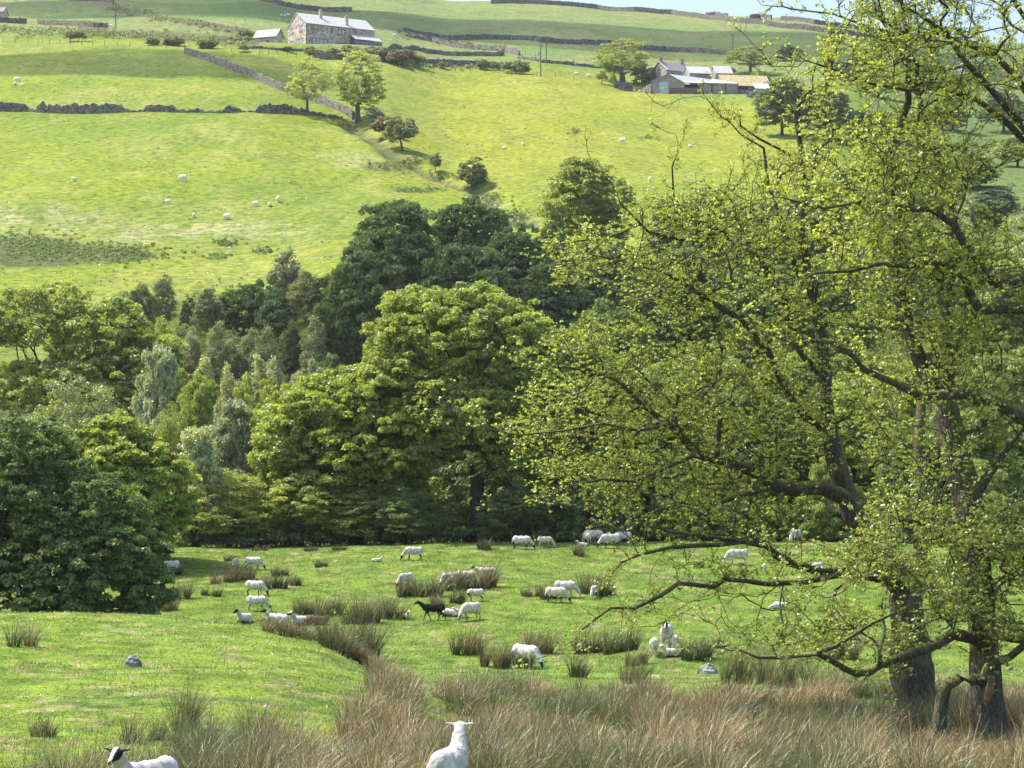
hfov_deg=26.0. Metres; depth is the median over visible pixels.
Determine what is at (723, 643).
rush clump
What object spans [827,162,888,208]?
oak tree
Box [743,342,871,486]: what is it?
oak tree
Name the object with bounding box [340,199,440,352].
oak tree
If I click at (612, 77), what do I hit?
hawthorn
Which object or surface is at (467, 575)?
sheep
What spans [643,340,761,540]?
oak tree
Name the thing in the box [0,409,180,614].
hawthorn bush
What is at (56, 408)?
airy tree
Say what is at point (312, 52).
hawthorn
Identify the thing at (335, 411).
oak tree
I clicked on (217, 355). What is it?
birch
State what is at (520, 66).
hawthorn
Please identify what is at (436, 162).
hawthorn
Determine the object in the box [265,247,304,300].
birch
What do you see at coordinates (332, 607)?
rush clump
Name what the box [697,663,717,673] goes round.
boulder
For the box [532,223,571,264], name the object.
hazel bush
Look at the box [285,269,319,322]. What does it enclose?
birch
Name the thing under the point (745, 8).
sky
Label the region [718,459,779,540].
alder bush
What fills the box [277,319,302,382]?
birch
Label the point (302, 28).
stone house
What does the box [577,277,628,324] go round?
oak tree
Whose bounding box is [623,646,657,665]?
rush clump
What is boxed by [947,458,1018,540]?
alder bush
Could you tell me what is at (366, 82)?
ash tree
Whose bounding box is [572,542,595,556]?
rush clump
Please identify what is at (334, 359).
scrub bush
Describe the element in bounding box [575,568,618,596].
rush clump
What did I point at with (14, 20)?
stone wall
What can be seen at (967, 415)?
oak tree
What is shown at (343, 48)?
hawthorn
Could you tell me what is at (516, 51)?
stone wall
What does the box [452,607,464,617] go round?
sheep
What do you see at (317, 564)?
rush clump
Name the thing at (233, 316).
scrub bush
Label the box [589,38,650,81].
ash tree
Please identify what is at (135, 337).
ash tree
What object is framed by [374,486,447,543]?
alder bush
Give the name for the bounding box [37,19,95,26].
stone wall
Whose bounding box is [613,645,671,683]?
rush clump
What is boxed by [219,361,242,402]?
birch
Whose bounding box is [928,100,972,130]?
oak tree
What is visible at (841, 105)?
oak tree
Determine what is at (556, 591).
sheep
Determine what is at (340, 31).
window
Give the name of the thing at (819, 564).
sheep
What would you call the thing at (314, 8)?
stone wall
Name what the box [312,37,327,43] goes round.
window
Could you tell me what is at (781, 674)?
rush clump
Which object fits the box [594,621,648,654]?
rush clump
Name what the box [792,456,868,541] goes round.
alder bush
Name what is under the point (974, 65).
pale house
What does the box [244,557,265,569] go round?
sheep
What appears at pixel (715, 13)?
stone wall
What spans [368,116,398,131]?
hawthorn
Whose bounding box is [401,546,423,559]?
sheep
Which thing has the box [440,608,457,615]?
sheep
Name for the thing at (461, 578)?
rush clump
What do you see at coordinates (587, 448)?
oak tree
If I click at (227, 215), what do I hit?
sheep
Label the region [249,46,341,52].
stone wall
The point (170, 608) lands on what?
rush clump
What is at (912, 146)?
oak tree
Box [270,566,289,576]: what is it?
rush clump
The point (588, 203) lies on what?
lime tree
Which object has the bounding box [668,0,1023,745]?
alder tree
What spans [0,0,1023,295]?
pasture tufts
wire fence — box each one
[4,38,184,47]
[191,44,296,56]
[393,62,569,77]
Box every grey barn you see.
[682,66,712,84]
[711,66,732,83]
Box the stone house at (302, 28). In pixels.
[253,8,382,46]
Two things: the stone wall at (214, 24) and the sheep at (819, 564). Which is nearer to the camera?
the sheep at (819, 564)
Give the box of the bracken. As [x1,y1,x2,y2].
[0,5,512,73]
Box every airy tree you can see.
[0,419,55,535]
[27,371,133,507]
[155,399,197,501]
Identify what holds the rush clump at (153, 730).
on the ground at (198, 144)
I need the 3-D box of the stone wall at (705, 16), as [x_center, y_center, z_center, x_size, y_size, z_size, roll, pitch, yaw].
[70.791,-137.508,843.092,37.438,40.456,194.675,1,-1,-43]
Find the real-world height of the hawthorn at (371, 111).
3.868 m
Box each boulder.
[124,655,141,666]
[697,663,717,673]
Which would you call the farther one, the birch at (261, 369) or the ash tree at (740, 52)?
the ash tree at (740, 52)
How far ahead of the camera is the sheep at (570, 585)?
100.57 m
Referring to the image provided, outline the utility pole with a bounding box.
[537,39,540,76]
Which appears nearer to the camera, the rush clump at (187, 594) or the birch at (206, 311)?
the rush clump at (187, 594)
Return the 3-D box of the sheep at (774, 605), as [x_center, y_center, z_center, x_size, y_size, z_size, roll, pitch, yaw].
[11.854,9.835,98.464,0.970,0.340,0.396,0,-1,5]
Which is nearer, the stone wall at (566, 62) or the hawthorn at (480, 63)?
the hawthorn at (480, 63)
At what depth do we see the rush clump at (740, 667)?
71.25 m
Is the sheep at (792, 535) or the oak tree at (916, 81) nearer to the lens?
the sheep at (792, 535)
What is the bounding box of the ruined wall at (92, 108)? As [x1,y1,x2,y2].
[0,101,342,118]
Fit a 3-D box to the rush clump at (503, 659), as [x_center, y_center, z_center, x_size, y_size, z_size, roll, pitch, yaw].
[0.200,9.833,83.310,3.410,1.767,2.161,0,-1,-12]
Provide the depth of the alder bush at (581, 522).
120.47 m
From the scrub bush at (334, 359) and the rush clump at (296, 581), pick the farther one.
the scrub bush at (334, 359)
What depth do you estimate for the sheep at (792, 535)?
119.01 m
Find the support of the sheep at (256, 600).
on the ground at (198, 144)
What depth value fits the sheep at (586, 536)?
116.41 m
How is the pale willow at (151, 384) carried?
on the ground at (198, 144)
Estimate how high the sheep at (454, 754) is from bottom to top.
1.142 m
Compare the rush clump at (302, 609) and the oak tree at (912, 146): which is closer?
the rush clump at (302, 609)
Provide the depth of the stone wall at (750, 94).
490.89 m
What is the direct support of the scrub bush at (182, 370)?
on the ground at (198, 144)
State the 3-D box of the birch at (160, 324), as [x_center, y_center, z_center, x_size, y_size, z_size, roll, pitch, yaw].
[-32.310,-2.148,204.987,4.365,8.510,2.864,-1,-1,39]
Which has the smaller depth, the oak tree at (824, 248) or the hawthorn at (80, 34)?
the oak tree at (824, 248)
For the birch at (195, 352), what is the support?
on the ground at (198, 144)
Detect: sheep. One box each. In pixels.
[103,747,178,767]
[164,560,180,569]
[178,174,186,180]
[223,213,230,218]
[232,558,238,567]
[233,609,252,623]
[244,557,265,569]
[245,580,268,595]
[246,595,271,610]
[260,609,288,621]
[287,611,305,624]
[304,615,328,624]
[372,556,383,561]
[396,572,413,587]
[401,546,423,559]
[401,610,409,618]
[414,600,445,620]
[426,721,473,767]
[439,572,452,583]
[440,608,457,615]
[450,570,475,582]
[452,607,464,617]
[458,602,480,620]
[467,589,483,601]
[471,565,496,576]
[512,535,534,549]
[512,643,545,669]
[537,536,555,546]
[545,587,570,602]
[554,580,580,596]
[582,532,591,544]
[584,530,603,542]
[590,585,598,597]
[597,533,620,547]
[611,532,631,543]
[649,637,658,656]
[658,644,679,656]
[660,622,673,650]
[666,634,679,647]
[722,549,748,564]
[762,563,766,573]
[768,602,789,608]
[787,529,800,542]
[812,562,822,566]
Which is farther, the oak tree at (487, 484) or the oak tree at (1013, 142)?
the oak tree at (1013, 142)
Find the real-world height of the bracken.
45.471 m
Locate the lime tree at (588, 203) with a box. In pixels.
[535,156,639,254]
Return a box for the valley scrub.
[113,164,1023,545]
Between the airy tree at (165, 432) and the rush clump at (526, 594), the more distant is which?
the airy tree at (165, 432)
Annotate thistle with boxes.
[745,703,761,739]
[885,694,901,751]
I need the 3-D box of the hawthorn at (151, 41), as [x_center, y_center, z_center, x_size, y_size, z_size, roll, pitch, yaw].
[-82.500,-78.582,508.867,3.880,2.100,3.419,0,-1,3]
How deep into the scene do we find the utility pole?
514.03 m
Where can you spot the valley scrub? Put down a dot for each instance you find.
(237, 338)
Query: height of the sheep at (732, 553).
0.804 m
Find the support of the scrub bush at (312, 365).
on the ground at (198, 144)
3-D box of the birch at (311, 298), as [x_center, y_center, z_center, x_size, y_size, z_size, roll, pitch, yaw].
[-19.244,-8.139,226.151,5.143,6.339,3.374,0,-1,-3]
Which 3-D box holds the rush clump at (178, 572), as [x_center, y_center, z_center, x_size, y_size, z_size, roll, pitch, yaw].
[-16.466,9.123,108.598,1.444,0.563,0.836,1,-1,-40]
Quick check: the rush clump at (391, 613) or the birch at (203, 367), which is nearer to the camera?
the rush clump at (391, 613)
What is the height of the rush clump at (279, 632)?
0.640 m
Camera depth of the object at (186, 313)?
231.52 m
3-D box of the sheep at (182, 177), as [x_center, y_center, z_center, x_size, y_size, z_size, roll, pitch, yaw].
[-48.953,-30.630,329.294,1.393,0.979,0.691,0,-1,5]
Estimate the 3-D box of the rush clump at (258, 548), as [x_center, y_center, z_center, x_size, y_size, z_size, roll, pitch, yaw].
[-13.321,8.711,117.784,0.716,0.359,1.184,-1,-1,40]
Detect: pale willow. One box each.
[131,341,188,484]
[164,424,230,546]
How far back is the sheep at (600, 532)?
116.79 m
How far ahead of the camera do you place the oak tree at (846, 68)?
559.62 m
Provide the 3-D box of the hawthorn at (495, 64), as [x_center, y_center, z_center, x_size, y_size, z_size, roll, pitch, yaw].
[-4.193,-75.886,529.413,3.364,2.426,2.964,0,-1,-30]
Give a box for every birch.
[133,272,179,330]
[147,315,180,372]
[181,325,203,378]
[189,285,228,342]
[191,354,215,422]
[203,320,234,396]
[218,327,259,393]
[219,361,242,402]
[248,324,286,384]
[249,353,270,409]
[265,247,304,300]
[265,355,299,396]
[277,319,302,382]
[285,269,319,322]
[297,315,333,375]
[298,273,340,322]
[307,303,362,368]
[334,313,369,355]
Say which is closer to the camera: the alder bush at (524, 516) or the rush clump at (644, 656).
the rush clump at (644, 656)
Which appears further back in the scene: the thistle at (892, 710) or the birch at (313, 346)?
the birch at (313, 346)
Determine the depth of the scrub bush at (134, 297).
229.92 m
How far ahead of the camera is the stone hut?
604.74 m
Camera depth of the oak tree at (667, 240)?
234.75 m
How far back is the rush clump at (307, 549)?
117.11 m
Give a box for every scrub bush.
[122,290,143,312]
[171,367,187,438]
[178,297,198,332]
[218,284,258,334]
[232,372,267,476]
[241,278,282,330]
[257,297,299,343]
[291,357,324,422]
[316,352,342,377]
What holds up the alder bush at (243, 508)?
on the ground at (198, 144)
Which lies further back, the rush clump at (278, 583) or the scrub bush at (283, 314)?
the scrub bush at (283, 314)
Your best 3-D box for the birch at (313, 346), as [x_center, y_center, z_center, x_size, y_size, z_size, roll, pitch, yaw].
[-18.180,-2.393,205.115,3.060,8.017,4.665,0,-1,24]
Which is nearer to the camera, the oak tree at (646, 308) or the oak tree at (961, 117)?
the oak tree at (646, 308)
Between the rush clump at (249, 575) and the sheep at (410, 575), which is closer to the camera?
the sheep at (410, 575)
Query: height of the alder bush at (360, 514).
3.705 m
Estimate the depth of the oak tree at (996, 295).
203.92 m
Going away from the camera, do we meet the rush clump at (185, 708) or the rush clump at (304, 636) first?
the rush clump at (185, 708)
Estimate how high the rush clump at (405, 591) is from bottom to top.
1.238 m
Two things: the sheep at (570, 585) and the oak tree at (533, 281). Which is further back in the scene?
the oak tree at (533, 281)
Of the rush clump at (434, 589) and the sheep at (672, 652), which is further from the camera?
the rush clump at (434, 589)
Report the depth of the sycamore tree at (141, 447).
110.51 m
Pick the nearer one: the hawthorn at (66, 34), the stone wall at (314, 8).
the hawthorn at (66, 34)
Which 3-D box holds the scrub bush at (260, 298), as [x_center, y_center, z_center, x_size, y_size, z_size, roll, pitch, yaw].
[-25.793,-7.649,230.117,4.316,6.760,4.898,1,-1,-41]
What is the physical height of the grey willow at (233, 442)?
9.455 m
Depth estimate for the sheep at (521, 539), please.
115.13 m
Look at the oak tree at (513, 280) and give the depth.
211.18 m
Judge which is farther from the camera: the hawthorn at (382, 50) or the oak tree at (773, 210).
the hawthorn at (382, 50)
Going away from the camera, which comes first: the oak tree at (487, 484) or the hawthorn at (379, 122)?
the oak tree at (487, 484)
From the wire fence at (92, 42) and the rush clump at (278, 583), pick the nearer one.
the rush clump at (278, 583)
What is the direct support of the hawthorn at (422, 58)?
on the ground at (198, 144)
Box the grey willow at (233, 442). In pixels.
[207,395,264,546]
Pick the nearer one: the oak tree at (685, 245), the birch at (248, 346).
the birch at (248, 346)
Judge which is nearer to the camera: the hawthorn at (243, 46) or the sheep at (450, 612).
the sheep at (450, 612)
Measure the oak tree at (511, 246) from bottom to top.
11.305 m
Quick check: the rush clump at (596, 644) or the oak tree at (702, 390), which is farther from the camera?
the oak tree at (702, 390)
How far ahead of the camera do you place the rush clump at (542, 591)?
100.28 m
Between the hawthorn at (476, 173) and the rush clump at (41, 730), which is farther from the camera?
the hawthorn at (476, 173)
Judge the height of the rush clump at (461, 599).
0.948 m
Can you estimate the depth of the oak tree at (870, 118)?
419.32 m
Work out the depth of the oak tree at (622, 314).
139.26 m
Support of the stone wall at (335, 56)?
on the ground at (198, 144)
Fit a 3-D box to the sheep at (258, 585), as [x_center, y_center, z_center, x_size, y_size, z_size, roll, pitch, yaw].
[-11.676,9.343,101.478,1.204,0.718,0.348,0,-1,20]
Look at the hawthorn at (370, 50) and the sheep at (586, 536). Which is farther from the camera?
the hawthorn at (370, 50)
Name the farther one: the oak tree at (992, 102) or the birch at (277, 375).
the oak tree at (992, 102)
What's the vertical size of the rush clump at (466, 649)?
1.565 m
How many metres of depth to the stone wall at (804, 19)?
825.71 m
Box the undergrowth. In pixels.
[167,445,1023,547]
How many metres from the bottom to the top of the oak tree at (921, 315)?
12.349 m
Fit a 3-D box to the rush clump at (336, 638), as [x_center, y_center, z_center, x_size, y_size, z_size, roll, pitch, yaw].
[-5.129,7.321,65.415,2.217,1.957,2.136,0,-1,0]
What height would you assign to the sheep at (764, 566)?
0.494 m
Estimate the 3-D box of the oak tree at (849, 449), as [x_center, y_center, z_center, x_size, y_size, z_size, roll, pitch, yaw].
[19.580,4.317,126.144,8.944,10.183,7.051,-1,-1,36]
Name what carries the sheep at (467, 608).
on the ground at (198, 144)
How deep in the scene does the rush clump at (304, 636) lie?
66.25 m
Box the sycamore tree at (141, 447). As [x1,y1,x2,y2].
[43,408,206,562]
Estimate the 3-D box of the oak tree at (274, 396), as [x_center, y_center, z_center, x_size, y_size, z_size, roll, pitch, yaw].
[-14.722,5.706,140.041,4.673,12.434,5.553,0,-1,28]
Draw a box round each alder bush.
[186,467,284,546]
[249,473,352,545]
[315,482,397,544]
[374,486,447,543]
[473,486,549,542]
[561,445,645,541]
[647,454,710,540]
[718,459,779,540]
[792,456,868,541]
[863,455,943,541]
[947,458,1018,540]
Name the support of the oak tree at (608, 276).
on the ground at (198, 144)
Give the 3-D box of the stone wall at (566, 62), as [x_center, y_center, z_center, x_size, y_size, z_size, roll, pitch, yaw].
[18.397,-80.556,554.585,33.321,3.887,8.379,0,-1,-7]
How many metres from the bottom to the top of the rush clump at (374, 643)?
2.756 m
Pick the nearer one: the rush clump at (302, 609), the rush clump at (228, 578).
the rush clump at (302, 609)
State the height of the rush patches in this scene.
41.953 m
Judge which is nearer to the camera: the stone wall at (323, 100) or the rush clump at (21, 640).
the rush clump at (21, 640)
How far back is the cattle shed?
502.70 m
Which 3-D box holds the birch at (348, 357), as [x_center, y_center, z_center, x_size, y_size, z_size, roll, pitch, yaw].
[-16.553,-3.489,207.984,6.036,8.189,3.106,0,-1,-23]
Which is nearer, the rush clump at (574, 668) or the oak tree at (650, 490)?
the rush clump at (574, 668)
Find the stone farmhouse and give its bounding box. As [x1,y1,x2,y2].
[651,56,685,86]
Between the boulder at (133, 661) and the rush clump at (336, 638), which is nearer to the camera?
the boulder at (133, 661)
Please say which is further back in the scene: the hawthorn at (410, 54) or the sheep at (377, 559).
the hawthorn at (410, 54)
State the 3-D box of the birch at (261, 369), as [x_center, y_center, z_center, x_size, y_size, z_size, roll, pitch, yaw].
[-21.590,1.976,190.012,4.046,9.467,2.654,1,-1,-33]
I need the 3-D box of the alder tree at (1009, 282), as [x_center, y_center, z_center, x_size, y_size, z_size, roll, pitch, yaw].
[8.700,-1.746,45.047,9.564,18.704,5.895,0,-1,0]
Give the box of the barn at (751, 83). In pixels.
[716,75,771,93]
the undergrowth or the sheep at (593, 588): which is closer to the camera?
the sheep at (593, 588)
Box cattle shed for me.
[651,74,738,93]
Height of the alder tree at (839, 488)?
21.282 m
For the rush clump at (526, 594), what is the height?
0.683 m
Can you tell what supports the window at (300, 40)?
in the stone house at (302, 28)
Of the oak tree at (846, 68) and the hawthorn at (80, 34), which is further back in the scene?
the oak tree at (846, 68)
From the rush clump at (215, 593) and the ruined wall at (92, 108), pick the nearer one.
the rush clump at (215, 593)
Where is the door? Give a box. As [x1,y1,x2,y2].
[659,82,667,93]
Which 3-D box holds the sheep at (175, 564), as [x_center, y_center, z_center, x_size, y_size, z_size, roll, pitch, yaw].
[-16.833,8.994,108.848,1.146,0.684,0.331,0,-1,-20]
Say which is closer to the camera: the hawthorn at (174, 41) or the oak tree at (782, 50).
the hawthorn at (174, 41)
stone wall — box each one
[0,17,26,23]
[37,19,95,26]
[69,0,113,4]
[96,22,107,27]
[184,47,354,119]
[190,19,244,33]
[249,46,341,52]
[260,0,351,11]
[314,52,510,69]
[387,43,504,55]
[398,29,519,55]
[402,27,731,54]
[491,0,884,39]
[518,56,648,71]
[613,80,652,93]
[706,11,727,15]
[747,91,763,98]
[750,13,771,19]
[780,16,879,31]
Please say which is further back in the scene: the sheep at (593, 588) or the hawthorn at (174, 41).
the hawthorn at (174, 41)
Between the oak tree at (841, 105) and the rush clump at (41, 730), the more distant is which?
the oak tree at (841, 105)
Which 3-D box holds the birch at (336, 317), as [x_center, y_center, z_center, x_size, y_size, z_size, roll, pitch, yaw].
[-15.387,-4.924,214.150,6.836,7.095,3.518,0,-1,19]
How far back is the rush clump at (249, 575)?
107.05 m
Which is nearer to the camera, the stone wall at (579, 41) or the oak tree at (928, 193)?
the oak tree at (928, 193)
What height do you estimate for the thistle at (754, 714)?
1.077 m
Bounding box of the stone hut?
[0,7,8,17]
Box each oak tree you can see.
[174,371,224,546]
[239,377,302,545]
[246,355,435,544]
[305,250,390,363]
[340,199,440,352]
[341,279,586,542]
[382,414,505,538]
[413,242,529,378]
[422,195,513,275]
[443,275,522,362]
[466,416,554,526]
[482,222,552,296]
[502,319,641,541]
[511,261,587,359]
[517,287,578,356]
[550,297,665,516]
[576,361,719,540]
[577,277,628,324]
[578,237,651,323]
[615,246,733,356]
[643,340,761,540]
[644,200,682,265]
[669,188,740,271]
[686,249,813,380]
[696,381,818,520]
[708,201,812,286]
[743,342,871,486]
[750,69,771,80]
[750,76,810,134]
[773,44,802,60]
[774,186,861,280]
[778,252,891,365]
[791,371,931,497]
[804,88,858,138]
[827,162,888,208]
[834,58,862,79]
[840,109,894,138]
[854,71,902,93]
[866,353,940,479]
[868,242,966,344]
[895,136,941,169]
[902,65,929,94]
[904,180,961,212]
[904,367,1023,503]
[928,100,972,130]
[939,340,1023,501]
[950,153,1001,188]
[951,246,1023,358]
[960,189,1021,227]
[975,89,1023,132]
[991,136,1023,166]
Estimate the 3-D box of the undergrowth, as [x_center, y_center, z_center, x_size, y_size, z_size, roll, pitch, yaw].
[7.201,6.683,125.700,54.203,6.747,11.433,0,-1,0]
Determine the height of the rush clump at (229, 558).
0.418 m
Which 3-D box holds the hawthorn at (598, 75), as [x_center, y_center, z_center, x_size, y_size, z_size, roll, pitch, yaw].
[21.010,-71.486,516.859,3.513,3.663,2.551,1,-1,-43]
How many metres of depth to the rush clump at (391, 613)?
95.94 m
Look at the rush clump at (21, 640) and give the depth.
59.54 m
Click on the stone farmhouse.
(661, 67)
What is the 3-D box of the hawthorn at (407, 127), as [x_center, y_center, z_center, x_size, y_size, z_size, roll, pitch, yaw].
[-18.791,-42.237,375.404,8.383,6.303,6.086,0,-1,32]
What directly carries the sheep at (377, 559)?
on the ground at (198, 144)
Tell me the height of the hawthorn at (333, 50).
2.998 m
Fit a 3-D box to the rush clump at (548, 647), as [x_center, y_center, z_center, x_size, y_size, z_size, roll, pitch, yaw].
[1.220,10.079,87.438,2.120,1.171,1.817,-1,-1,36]
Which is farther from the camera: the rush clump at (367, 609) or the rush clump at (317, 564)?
the rush clump at (317, 564)
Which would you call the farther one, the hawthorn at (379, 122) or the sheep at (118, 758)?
the hawthorn at (379, 122)
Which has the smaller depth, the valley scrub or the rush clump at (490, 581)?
the rush clump at (490, 581)
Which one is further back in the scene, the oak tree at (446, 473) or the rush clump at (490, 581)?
the oak tree at (446, 473)
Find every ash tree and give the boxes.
[0,280,190,419]
[284,56,329,110]
[329,49,388,122]
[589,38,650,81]
[722,45,781,73]
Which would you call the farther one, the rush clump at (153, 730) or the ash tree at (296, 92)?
the ash tree at (296, 92)
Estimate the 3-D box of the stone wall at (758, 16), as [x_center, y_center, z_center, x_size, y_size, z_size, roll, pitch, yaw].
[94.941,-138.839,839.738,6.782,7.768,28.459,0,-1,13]
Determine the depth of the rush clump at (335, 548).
116.34 m
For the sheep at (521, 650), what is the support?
on the ground at (198, 144)
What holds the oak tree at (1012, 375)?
on the ground at (198, 144)
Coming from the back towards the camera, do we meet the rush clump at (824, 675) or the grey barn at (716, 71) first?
the grey barn at (716, 71)
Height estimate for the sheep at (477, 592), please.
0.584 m
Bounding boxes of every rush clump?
[1,613,54,646]
[25,710,67,737]
[109,705,174,744]
[151,592,184,611]
[156,659,226,730]
[167,578,199,598]
[168,566,189,574]
[200,585,224,596]
[207,566,244,583]
[223,554,236,561]
[225,558,263,579]
[251,546,268,550]
[260,616,304,636]
[262,572,292,588]
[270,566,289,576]
[283,615,324,640]
[289,572,305,585]
[290,597,316,614]
[302,546,318,550]
[302,600,372,658]
[310,592,351,616]
[313,559,329,567]
[324,595,413,658]
[332,544,346,550]
[337,587,393,623]
[369,590,414,618]
[391,574,425,596]
[411,567,457,597]
[428,591,446,604]
[439,558,474,590]
[445,618,494,654]
[446,586,473,603]
[464,555,508,588]
[474,535,495,549]
[474,624,553,668]
[515,625,565,653]
[520,583,546,596]
[538,584,558,599]
[564,652,597,677]
[567,626,606,653]
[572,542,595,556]
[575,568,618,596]
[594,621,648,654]
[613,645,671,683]
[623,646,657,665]
[670,626,720,661]
[706,626,792,684]
[714,638,732,647]
[756,636,832,687]
[803,665,849,688]
[824,635,870,659]
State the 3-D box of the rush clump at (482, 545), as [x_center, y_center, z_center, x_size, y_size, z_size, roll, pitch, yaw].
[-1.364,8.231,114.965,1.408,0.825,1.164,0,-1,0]
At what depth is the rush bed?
40.09 m
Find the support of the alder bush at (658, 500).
on the ground at (198, 144)
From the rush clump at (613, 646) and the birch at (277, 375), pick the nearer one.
the rush clump at (613, 646)
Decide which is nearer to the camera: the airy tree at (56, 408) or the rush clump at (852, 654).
the rush clump at (852, 654)
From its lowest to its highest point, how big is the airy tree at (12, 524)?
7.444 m
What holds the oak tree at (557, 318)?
on the ground at (198, 144)
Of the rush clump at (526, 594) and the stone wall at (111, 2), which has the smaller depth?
the rush clump at (526, 594)
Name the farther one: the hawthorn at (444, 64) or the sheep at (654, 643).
the hawthorn at (444, 64)
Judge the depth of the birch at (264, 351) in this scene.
204.70 m
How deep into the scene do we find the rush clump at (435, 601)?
99.08 m
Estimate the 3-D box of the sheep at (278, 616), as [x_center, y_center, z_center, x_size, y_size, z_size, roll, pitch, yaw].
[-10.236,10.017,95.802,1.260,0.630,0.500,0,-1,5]
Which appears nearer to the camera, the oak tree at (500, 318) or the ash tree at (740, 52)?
the oak tree at (500, 318)
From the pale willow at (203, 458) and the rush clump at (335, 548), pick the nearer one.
the rush clump at (335, 548)
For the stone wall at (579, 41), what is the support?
on the ground at (198, 144)
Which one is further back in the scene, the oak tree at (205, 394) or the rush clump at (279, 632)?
the oak tree at (205, 394)
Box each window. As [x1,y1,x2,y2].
[296,37,302,43]
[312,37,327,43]
[338,28,344,34]
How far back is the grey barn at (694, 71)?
513.58 m
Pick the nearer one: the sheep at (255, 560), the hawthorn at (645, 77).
the sheep at (255, 560)
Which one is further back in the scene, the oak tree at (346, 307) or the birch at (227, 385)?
the oak tree at (346, 307)
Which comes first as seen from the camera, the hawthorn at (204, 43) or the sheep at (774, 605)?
the sheep at (774, 605)
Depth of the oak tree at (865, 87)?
519.71 m
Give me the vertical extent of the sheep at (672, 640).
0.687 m
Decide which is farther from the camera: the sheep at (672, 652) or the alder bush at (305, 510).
the alder bush at (305, 510)
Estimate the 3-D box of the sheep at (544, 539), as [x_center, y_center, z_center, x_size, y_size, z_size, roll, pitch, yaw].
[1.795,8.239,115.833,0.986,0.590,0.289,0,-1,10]
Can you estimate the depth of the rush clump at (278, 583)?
103.39 m
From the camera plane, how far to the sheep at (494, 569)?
105.09 m
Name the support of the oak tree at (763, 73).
on the ground at (198, 144)
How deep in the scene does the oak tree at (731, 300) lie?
203.58 m
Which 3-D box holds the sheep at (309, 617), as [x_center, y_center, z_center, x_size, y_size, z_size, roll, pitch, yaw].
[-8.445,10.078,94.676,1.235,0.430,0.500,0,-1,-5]
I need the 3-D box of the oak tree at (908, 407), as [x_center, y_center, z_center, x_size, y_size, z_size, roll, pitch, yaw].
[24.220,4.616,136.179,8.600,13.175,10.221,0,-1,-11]
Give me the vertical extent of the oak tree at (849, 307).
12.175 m
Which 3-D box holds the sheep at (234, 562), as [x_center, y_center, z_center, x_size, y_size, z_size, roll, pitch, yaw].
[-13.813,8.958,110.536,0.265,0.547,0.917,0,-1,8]
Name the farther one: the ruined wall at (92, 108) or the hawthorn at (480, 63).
the hawthorn at (480, 63)
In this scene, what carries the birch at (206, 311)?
on the ground at (198, 144)
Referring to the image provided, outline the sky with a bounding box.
[448,0,1023,43]
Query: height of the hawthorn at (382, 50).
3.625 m
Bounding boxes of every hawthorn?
[64,30,76,39]
[69,31,87,41]
[144,37,160,44]
[161,36,184,45]
[194,39,220,48]
[237,44,250,51]
[280,46,295,50]
[303,46,316,57]
[324,47,339,53]
[336,45,359,56]
[357,46,375,58]
[361,105,385,122]
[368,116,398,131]
[372,46,388,55]
[382,116,418,150]
[385,50,409,64]
[400,49,419,62]
[408,54,427,63]
[429,154,441,172]
[438,61,447,68]
[456,156,488,186]
[475,59,488,68]
[488,61,500,69]
[501,61,514,70]
[510,59,530,73]
[594,70,608,83]
[609,74,616,81]
[630,65,655,85]
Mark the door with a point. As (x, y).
(661, 84)
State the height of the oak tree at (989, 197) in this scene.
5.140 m
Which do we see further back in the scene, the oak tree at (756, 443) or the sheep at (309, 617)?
the oak tree at (756, 443)
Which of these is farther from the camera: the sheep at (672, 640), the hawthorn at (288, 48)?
the hawthorn at (288, 48)
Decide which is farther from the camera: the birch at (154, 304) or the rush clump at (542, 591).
the birch at (154, 304)
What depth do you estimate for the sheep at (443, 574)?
103.53 m
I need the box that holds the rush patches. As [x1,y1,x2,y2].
[0,128,660,300]
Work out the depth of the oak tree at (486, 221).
228.52 m
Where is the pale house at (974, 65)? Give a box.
[957,57,984,75]
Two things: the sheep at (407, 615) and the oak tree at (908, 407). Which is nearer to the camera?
the sheep at (407, 615)
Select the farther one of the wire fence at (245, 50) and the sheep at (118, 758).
the wire fence at (245, 50)
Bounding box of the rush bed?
[0,615,1023,767]
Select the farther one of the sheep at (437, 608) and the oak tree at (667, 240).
the oak tree at (667, 240)
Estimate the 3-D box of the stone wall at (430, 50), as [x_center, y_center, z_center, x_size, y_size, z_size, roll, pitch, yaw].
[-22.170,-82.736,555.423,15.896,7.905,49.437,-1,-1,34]
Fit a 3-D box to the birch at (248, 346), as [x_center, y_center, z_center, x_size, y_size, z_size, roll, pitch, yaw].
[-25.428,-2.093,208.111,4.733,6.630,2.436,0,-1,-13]
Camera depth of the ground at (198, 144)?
330.10 m
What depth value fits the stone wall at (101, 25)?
570.36 m
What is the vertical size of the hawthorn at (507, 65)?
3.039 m
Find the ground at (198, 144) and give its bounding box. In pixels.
[0,0,1023,767]
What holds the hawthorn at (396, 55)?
on the ground at (198, 144)
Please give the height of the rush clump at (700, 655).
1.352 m
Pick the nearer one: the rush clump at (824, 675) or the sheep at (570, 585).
the rush clump at (824, 675)
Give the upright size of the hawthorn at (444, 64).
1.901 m
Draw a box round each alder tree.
[421,0,937,717]
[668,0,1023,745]
[711,0,1023,426]

